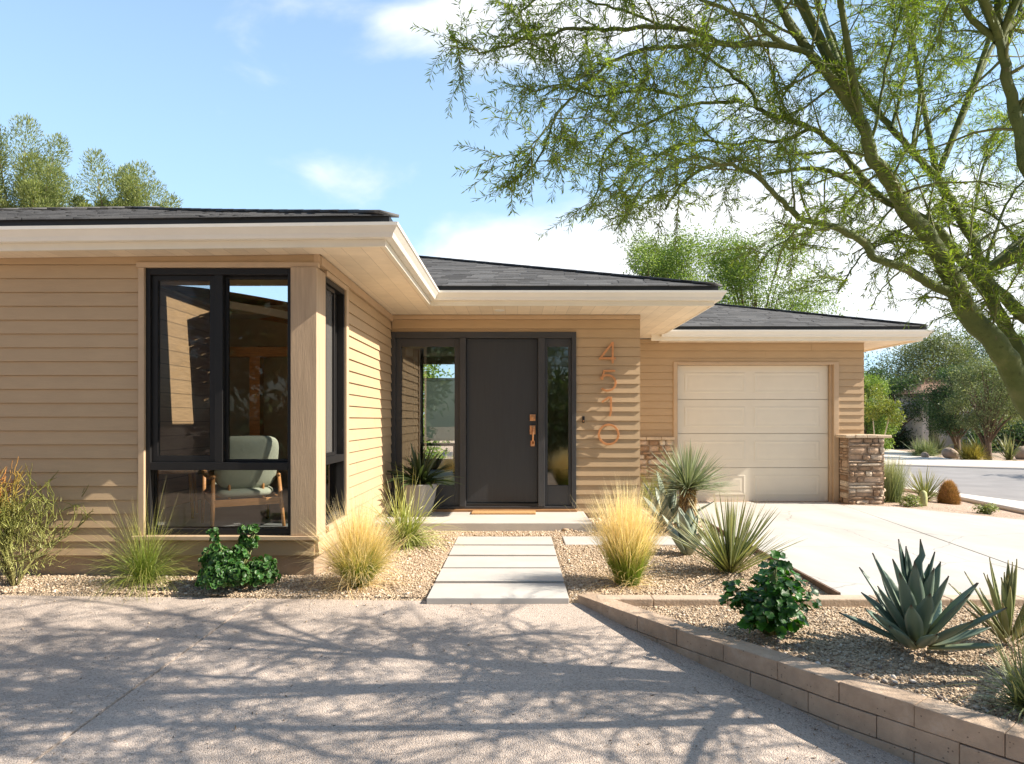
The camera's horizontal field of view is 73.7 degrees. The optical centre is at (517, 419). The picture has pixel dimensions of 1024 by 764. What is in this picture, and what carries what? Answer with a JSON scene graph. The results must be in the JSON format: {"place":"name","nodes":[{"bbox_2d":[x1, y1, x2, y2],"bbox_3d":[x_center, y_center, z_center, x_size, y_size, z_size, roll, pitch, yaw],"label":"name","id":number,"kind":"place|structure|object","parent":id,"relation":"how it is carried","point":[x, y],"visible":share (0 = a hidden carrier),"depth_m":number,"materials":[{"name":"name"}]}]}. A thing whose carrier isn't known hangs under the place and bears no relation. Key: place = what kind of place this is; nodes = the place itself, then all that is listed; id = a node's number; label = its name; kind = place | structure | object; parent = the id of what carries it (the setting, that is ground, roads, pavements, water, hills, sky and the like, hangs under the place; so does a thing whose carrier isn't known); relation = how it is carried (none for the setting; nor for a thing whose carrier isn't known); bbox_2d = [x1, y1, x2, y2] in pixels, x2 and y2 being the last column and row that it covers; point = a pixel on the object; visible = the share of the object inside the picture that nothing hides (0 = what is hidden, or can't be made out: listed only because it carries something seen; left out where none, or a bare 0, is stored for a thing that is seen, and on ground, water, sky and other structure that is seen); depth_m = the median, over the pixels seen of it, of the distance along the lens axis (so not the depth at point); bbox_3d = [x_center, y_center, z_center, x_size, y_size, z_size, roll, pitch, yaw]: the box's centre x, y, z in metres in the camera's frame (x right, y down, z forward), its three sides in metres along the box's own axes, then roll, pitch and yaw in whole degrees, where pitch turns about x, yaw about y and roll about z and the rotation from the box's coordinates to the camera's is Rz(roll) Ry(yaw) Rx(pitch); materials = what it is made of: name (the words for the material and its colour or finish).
{"place":"outdoors","nodes":[
{"label":"outdoors","id":0,"kind":"place"},
{"bbox_2d":[0,0,1023,414],"label":"sky","id":1,"kind":"structure","parent":0,"point":[231,104],"materials":[{"name":"blue"}]},
{"bbox_2d":[555,497,717,533],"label":"gravel","id":2,"kind":"structure","parent":0,"point":[594,528],"depth_m":7.64,"materials":[{"name":"beige gravel"}]},
{"bbox_2d":[389,441,1023,519],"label":"ground","id":3,"kind":"structure","parent":0,"point":[964,507],"depth_m":10.50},
{"bbox_2d":[0,112,90,207],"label":"pine tree","id":4,"kind":"object","parent":3,"relation":"on","point":[36,189],"visible":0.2,"depth_m":29.52,"materials":[{"name":"green plant"}]},
{"bbox_2d":[66,148,182,207],"bbox_3d":[-17.042,-5.153,30.102,5.875,13.146,5.943,0,0,45],"label":"pine tree","id":5,"kind":"object","parent":3,"relation":"on","point":[128,186],"visible":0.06,"depth_m":29.12,"materials":[{"name":"green plant"}]},
{"bbox_2d":[0,497,827,602],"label":"gravel bed","id":6,"kind":"object","parent":3,"relation":"on","point":[373,597],"visible":0.12,"depth_m":4.95,"materials":[{"name":"beige gravel"}]},
{"bbox_2d":[0,456,95,585],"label":"firestick shrub","id":7,"kind":"object","parent":6,"relation":"on","point":[9,527],"visible":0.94,"depth_m":4.97,"materials":[{"name":"green plant"}]},
{"bbox_2d":[59,476,206,608],"bbox_3d":[-2.726,1.062,4.974,1.274,1.355,1.306,0,0,17],"label":"grass clump","id":8,"kind":"object","parent":6,"relation":"on","point":[146,572],"visible":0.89,"depth_m":4.95,"materials":[{"name":"green plant"}]},
{"bbox_2d":[195,524,280,589],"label":"rosette shrub","id":9,"kind":"object","parent":6,"relation":"on","point":[223,566],"visible":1,"depth_m":4.81,"materials":[{"name":"green plant"}]},
{"bbox_2d":[288,484,430,601],"bbox_3d":[-1.165,0.893,4.970,1.154,1.008,1.123,0,0,32],"label":"grass clump","id":10,"kind":"object","parent":6,"relation":"on","point":[358,560],"visible":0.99,"depth_m":4.87,"materials":[{"name":"yellow plant"}]},
{"bbox_2d":[357,468,468,556],"bbox_3d":[-1.133,1.196,6.454,1.594,1.671,1.477,0,0,0],"label":"grass clump","id":11,"kind":"object","parent":6,"relation":"on","point":[410,527],"visible":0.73,"depth_m":6.43,"materials":[{"name":"green plant"}]},
{"bbox_2d":[427,583,568,603],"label":"path slab","id":12,"kind":"structure","parent":6,"relation":"on","point":[498,593],"depth_m":4.66,"materials":[{"name":"concrete"}]},
{"bbox_2d":[435,568,563,582],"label":"path slab","id":13,"kind":"structure","parent":6,"relation":"on","point":[499,575],"depth_m":5.19,"materials":[{"name":"concrete"}]},
{"bbox_2d":[443,556,559,567],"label":"path slab","id":14,"kind":"structure","parent":6,"relation":"on","point":[501,562],"depth_m":5.69,"materials":[{"name":"concrete"}]},
{"bbox_2d":[449,545,555,555],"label":"path slab","id":15,"kind":"structure","parent":6,"relation":"on","point":[473,550],"depth_m":6.19,"materials":[{"name":"concrete"}]},
{"bbox_2d":[454,536,553,545],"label":"path slab","id":16,"kind":"structure","parent":6,"relation":"on","point":[510,540],"depth_m":6.70,"materials":[{"name":"concrete"}]},
{"bbox_2d":[562,536,605,544],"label":"path slab","id":17,"kind":"structure","parent":6,"relation":"on","point":[571,540],"depth_m":6.71,"materials":[{"name":"concrete"}]},
{"bbox_2d":[570,473,680,592],"bbox_3d":[0.778,0.877,4.973,1.213,1.067,1.170,0,0,0],"label":"grass clump","id":18,"kind":"object","parent":6,"relation":"on","point":[626,549],"visible":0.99,"depth_m":4.90,"materials":[{"name":"yellow plant"}]},
{"bbox_2d":[640,463,678,507],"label":"arching bush","id":19,"kind":"object","parent":6,"relation":"on","point":[653,493],"visible":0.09,"depth_m":9.24,"materials":[{"name":"plant"}]},
{"bbox_2d":[643,470,714,524],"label":"pale agave","id":20,"kind":"object","parent":6,"relation":"on","point":[669,501],"visible":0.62,"depth_m":7.61,"materials":[{"name":"green plant"}]},
{"bbox_2d":[661,507,704,554],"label":"artichoke agave","id":21,"kind":"object","parent":6,"relation":"on","point":[682,516],"visible":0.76,"depth_m":5.97,"materials":[{"name":"green plant"}]},
{"bbox_2d":[640,440,737,516],"bbox_3d":[1.837,0.727,7.411,1.166,1.082,1.169,0,0,0],"label":"yucca plant","id":22,"kind":"object","parent":6,"relation":"on","point":[689,485],"visible":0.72,"depth_m":7.33,"materials":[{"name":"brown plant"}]},
{"bbox_2d":[645,536,734,546],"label":"path slab","id":23,"kind":"structure","parent":6,"relation":"on","point":[666,540],"depth_m":6.65,"materials":[{"name":"concrete"}]},
{"bbox_2d":[666,492,807,573],"bbox_3d":[1.679,0.882,5.316,1.056,0.698,1.036,0,0,29],"label":"fan yucca","id":24,"kind":"object","parent":6,"relation":"on","point":[728,555],"visible":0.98,"depth_m":5.29,"materials":[{"name":"green plant"}]},
{"bbox_2d":[700,518,840,594],"bbox_3d":[2.158,1.204,6.740,0.020,0.092,4.320,0,0,0],"label":"garden edging","id":25,"kind":"object","parent":6,"relation":"on","point":[825,588],"visible":0.14,"depth_m":4.97,"materials":[{"name":"metal"}]},
{"bbox_2d":[423,364,453,458],"bbox_3d":[-3.098,-0.205,18.655,3.535,3.858,4.925,0,0,0],"label":"garden tree","id":26,"kind":"object","parent":3,"relation":"on","point":[426,374],"visible":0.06,"depth_m":18.59,"materials":[{"name":"green plant"}]},
{"bbox_2d":[0,595,912,763],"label":"forecourt","id":27,"kind":"structure","parent":3,"relation":"on","point":[371,708],"depth_m":3.39,"materials":[{"name":"concrete"}]},
{"bbox_2d":[34,600,257,762],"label":"forecourt joint","id":28,"kind":"object","parent":27,"relation":"on","point":[101,713],"visible":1,"depth_m":3.07,"materials":[{"name":"grey concrete"}]},
{"bbox_2d":[1,596,511,644],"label":"gravel","id":29,"kind":"structure","parent":27,"relation":"on","point":[218,612],"depth_m":4.50,"materials":[{"name":"beige gravel"}]},
{"bbox_2d":[0,206,933,574],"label":"house","id":30,"kind":"structure","parent":3,"relation":"on","point":[132,362],"depth_m":7.54,"materials":[{"name":"paint"}]},
{"bbox_2d":[158,470,197,517],"bbox_3d":[-3.288,0.526,6.497,0.424,0.791,0.420,0,0,-20],"label":"table","id":31,"kind":"object","parent":30,"relation":"on","point":[191,480],"visible":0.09,"depth_m":6.38,"materials":[{"name":"brown wood"}]},
{"bbox_2d":[146,268,290,534],"bbox_3d":[-2.290,-0.142,5.290,1.123,2.045,0.112,0,0,0],"label":"window","id":32,"kind":"structure","parent":30,"relation":"in","point":[219,278],"depth_m":5.24,"materials":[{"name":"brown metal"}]},
{"bbox_2d":[201,436,285,526],"bbox_3d":[-2.420,0.528,6.000,0.620,0.790,0.594,0,0,-33],"label":"armchair","id":33,"kind":"object","parent":30,"relation":"on","point":[229,484],"visible":0.9,"depth_m":5.81,"materials":[{"name":"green fabric"}]},
{"bbox_2d":[326,277,344,524],"bbox_3d":[-1.586,-0.152,5.745,0.108,1.995,0.614,0,0,0],"label":"window","id":34,"kind":"structure","parent":30,"relation":"in","point":[335,295],"depth_m":5.93,"materials":[{"name":"brown metal"}]},
{"bbox_2d":[407,443,454,472],"bbox_3d":[-1.750,0.780,14.100,1.000,0.600,0.400,0,0,0],"label":"console table","id":35,"kind":"object","parent":30,"relation":"on","point":[428,444],"visible":0.52,"depth_m":13.91,"materials":[{"name":"brown wood"}]},
{"bbox_2d":[466,339,537,501],"bbox_3d":[-0.188,0.007,8.287,0.868,1.995,0.136,0,0,0],"label":"entry door","id":36,"kind":"structure","parent":30,"relation":"in","point":[502,374],"depth_m":8.31,"materials":[{"name":"grey paint"}]},
{"bbox_2d":[678,366,827,500],"bbox_3d":[3.707,0.215,10.792,2.388,2.148,0.045,0,0,0],"label":"garage door","id":37,"kind":"structure","parent":30,"relation":"in","point":[772,467],"depth_m":10.77,"materials":[{"name":"metal"}]},
{"bbox_2d":[374,511,591,531],"bbox_3d":[-0.380,1.194,7.831,2.360,0.172,0.958,0,0,0],"label":"porch step","id":38,"kind":"object","parent":3,"relation":"on","point":[537,521],"visible":0.47,"depth_m":7.45,"materials":[{"name":"concrete"}]},
{"bbox_2d":[402,483,436,516],"bbox_3d":[-1.135,0.922,7.940,0.408,0.370,0.408,0,0,0],"label":"planter pot","id":39,"kind":"object","parent":38,"relation":"on","point":[425,488],"visible":0.66,"depth_m":7.79,"materials":[{"name":"grey concrete"}]},
{"bbox_2d":[386,442,467,489],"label":"potted plant","id":40,"kind":"object","parent":39,"relation":"in","point":[423,469],"visible":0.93,"depth_m":7.86,"materials":[{"name":"green plant"}]},
{"bbox_2d":[471,510,535,513],"bbox_3d":[-0.163,1.096,8.095,0.755,0.022,0.210,0,0,0],"label":"doormat","id":41,"kind":"object","parent":38,"relation":"on","point":[503,511],"visible":1,"depth_m":8.01,"materials":[{"name":"brown fabric"}]},
{"bbox_2d":[620,221,746,304],"bbox_3d":[5.172,-2.992,24.648,5.232,8.826,5.322,0,0,-24],"label":"mesquite tree","id":42,"kind":"object","parent":3,"relation":"on","point":[667,264],"visible":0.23,"depth_m":23.95,"materials":[{"name":"green plant"}]},
{"bbox_2d":[695,215,858,315],"bbox_3d":[8.691,-3.025,25.883,6.860,8.904,6.573,0,0,0],"label":"mesquite tree","id":43,"kind":"object","parent":3,"relation":"on","point":[731,277],"visible":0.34,"depth_m":24.51,"materials":[{"name":"green plant"}]},
{"bbox_2d":[578,592,1023,763],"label":"retaining wall","id":44,"kind":"structure","parent":3,"relation":"on","point":[912,727],"depth_m":3.02,"materials":[{"name":"concrete"}]},
{"bbox_2d":[596,595,1023,606],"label":"kerb wall","id":45,"kind":"structure","parent":3,"relation":"on","point":[711,600],"depth_m":4.46,"materials":[{"name":"beige concrete"}]},
{"bbox_2d":[637,605,1023,746],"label":"front gravel bed","id":46,"kind":"object","parent":3,"relation":"on","point":[915,655],"visible":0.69,"depth_m":3.54,"materials":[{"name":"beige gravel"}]},
{"bbox_2d":[410,0,1023,420],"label":"palo verde tree","id":47,"kind":"object","parent":46,"relation":"on","point":[952,264],"visible":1,"depth_m":2.98,"materials":[{"name":"green plant"}]},
{"bbox_2d":[718,550,821,638],"bbox_3d":[1.429,0.969,3.817,0.529,0.474,0.450,0,0,-19],"label":"shrub","id":48,"kind":"object","parent":46,"relation":"on","point":[772,609],"visible":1,"depth_m":3.72,"materials":[{"name":"green plant"}]},
{"bbox_2d":[838,539,1006,649],"bbox_3d":[2.095,0.906,3.531,0.659,0.571,0.706,0,0,-11],"label":"blue agave","id":49,"kind":"object","parent":46,"relation":"on","point":[913,616],"visible":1,"depth_m":3.48,"materials":[{"name":"plant"}]},
{"bbox_2d":[945,617,1023,723],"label":"spiky tuft","id":50,"kind":"object","parent":46,"relation":"on","point":[1015,680],"visible":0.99,"depth_m":2.85,"materials":[{"name":"green plant"}]},
{"bbox_2d":[948,557,1023,642],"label":"spiky agave","id":51,"kind":"object","parent":46,"relation":"on","point":[1008,592],"visible":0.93,"depth_m":3.67,"materials":[{"name":"green plant"}]},
{"bbox_2d":[864,370,900,449],"bbox_3d":[16.009,-0.435,30.903,2.964,4.171,3.530,0,0,25],"label":"leafy tree","id":52,"kind":"object","parent":3,"relation":"on","point":[879,426],"visible":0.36,"depth_m":30.43,"materials":[{"name":"green plant"}]},
{"bbox_2d":[864,383,906,438],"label":"young tree","id":53,"kind":"object","parent":3,"relation":"on","point":[889,407],"visible":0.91,"depth_m":14.92,"materials":[{"name":"green plant"}]},
{"bbox_2d":[864,350,930,389],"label":"leafy tree","id":54,"kind":"object","parent":3,"relation":"on","point":[878,364],"visible":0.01,"depth_m":43.08,"materials":[{"name":"green plant"}]},
{"bbox_2d":[884,455,914,502],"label":"ornamental grass","id":55,"kind":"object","parent":3,"relation":"on","point":[893,485],"depth_m":10.62,"materials":[{"name":"green plant"}]},
{"bbox_2d":[864,363,936,448],"bbox_3d":[19.155,-0.455,34.567,4.847,4.819,4.399,0,0,0],"label":"leafy tree","id":56,"kind":"object","parent":3,"relation":"on","point":[898,438],"visible":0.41,"depth_m":34.02,"materials":[{"name":"green plant"}]},
{"bbox_2d":[899,493,923,506],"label":"shrub","id":57,"kind":"object","parent":3,"relation":"on","point":[909,499],"visible":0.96,"depth_m":10.12,"materials":[{"name":"green plant"}]},
{"bbox_2d":[902,431,944,456],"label":"yard shrub","id":58,"kind":"object","parent":3,"relation":"on","point":[919,449],"visible":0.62,"depth_m":26.58,"materials":[{"name":"green plant"}]},
{"bbox_2d":[919,490,927,505],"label":"column cactus","id":59,"kind":"object","parent":3,"relation":"on","point":[923,497],"depth_m":10.26,"materials":[{"name":"green plant"}]},
{"bbox_2d":[902,466,945,500],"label":"yucca","id":60,"kind":"object","parent":3,"relation":"on","point":[919,488],"visible":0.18,"depth_m":11.34,"materials":[{"name":"green plant"}]},
{"bbox_2d":[921,452,928,456],"bbox_3d":[15.281,1.336,25.610,0.277,0.277,0.372,0,0,0],"label":"boulder","id":61,"kind":"object","parent":3,"relation":"on","point":[924,454],"visible":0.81,"depth_m":25.48,"materials":[{"name":"grey stone"}]},
{"bbox_2d":[873,320,985,397],"bbox_3d":[22.287,-2.014,36.917,6.388,7.021,6.979,0,0,42],"label":"leafy tree","id":62,"kind":"object","parent":3,"relation":"on","point":[931,350],"visible":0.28,"depth_m":36.04,"materials":[{"name":"green plant"}]},
{"bbox_2d":[915,431,953,453],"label":"yard shrub","id":63,"kind":"object","parent":3,"relation":"on","point":[938,446],"visible":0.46,"depth_m":28.54,"materials":[{"name":"green plant"}]},
{"bbox_2d":[875,377,1015,448],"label":"house","id":64,"kind":"structure","parent":3,"relation":"on","point":[923,433],"depth_m":33.64,"materials":[{"name":"brown paint"}]},
{"bbox_2d":[934,479,961,504],"bbox_3d":[6.980,1.151,11.047,0.424,0.439,0.438,0,0,0],"label":"rusty mound","id":65,"kind":"object","parent":3,"relation":"on","point":[948,492],"visible":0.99,"depth_m":10.97,"materials":[{"name":"brown plant"}]},
{"bbox_2d":[941,448,957,458],"bbox_3d":[16.215,1.275,25.583,0.580,0.476,0.419,0,0,40],"label":"boulder","id":66,"kind":"object","parent":3,"relation":"on","point":[946,453],"visible":0.73,"depth_m":25.46,"materials":[{"name":"beige stone"}]},
{"bbox_2d":[913,360,1000,454],"bbox_3d":[18.284,-0.518,28.196,3.499,3.980,3.356,0,0,0],"label":"leafy tree","id":67,"kind":"object","parent":3,"relation":"on","point":[953,432],"visible":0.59,"depth_m":28.22,"materials":[{"name":"green plant"}]},
{"bbox_2d":[926,329,996,376],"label":"leafy tree","id":68,"kind":"object","parent":3,"relation":"on","point":[982,350],"visible":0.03,"depth_m":40.53,"materials":[{"name":"green plant"}]},
{"bbox_2d":[949,437,995,459],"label":"yard shrub","id":69,"kind":"object","parent":3,"relation":"on","point":[970,453],"visible":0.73,"depth_m":23.57,"materials":[{"name":"plant"}]},
{"bbox_2d":[938,351,1022,459],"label":"leafy tree","id":70,"kind":"object","parent":3,"relation":"on","point":[987,411],"visible":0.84,"depth_m":24.29,"materials":[{"name":"green plant"}]},
{"bbox_2d":[965,431,1002,457],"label":"yard shrub","id":71,"kind":"object","parent":3,"relation":"on","point":[978,441],"visible":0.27,"depth_m":26.50,"materials":[{"name":"green plant"}]},
{"bbox_2d":[972,503,999,513],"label":"shrub","id":72,"kind":"object","parent":3,"relation":"on","point":[986,509],"visible":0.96,"depth_m":9.60,"materials":[{"name":"green plant"}]},
{"bbox_2d":[960,410,1023,452],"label":"hedge","id":73,"kind":"object","parent":3,"relation":"on","point":[1018,432],"visible":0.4,"depth_m":31.07,"materials":[{"name":"green plant"}]},
{"bbox_2d":[982,328,1023,422],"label":"leafy tree","id":74,"kind":"object","parent":3,"relation":"on","point":[1021,339],"visible":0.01,"depth_m":33.38,"materials":[{"name":"green plant"}]},
{"bbox_2d":[993,431,1023,460],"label":"yard shrub","id":75,"kind":"object","parent":3,"relation":"on","point":[1009,453],"visible":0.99,"depth_m":24.05,"materials":[{"name":"green plant"}]},
{"bbox_2d":[1014,446,1023,459],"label":"boulder","id":76,"kind":"object","parent":3,"relation":"on","point":[1019,455],"visible":0.55,"depth_m":24.85,"materials":[{"name":"beige stone"}]},
{"bbox_2d":[676,502,1023,594],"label":"driveway","id":77,"kind":"structure","parent":0,"point":[838,547],"depth_m":6.90,"materials":[{"name":"concrete"}]},
{"bbox_2d":[884,448,948,458],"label":"path","id":78,"kind":"structure","parent":0,"point":[893,453],"depth_m":26.86,"materials":[{"name":"concrete"}]},
{"bbox_2d":[884,458,1023,469],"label":"pavement","id":79,"kind":"structure","parent":0,"point":[987,464],"depth_m":21.41,"materials":[{"name":"concrete"}]},
{"bbox_2d":[886,466,1023,501],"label":"street","id":80,"kind":"structure","parent":0,"point":[1007,484],"depth_m":16.06,"materials":[{"name":"grey asphalt"}]},
{"bbox_2d":[903,487,1023,513],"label":"pavement","id":81,"kind":"structure","parent":0,"point":[1011,505],"depth_m":11.38,"materials":[{"name":"concrete"}]}
]}

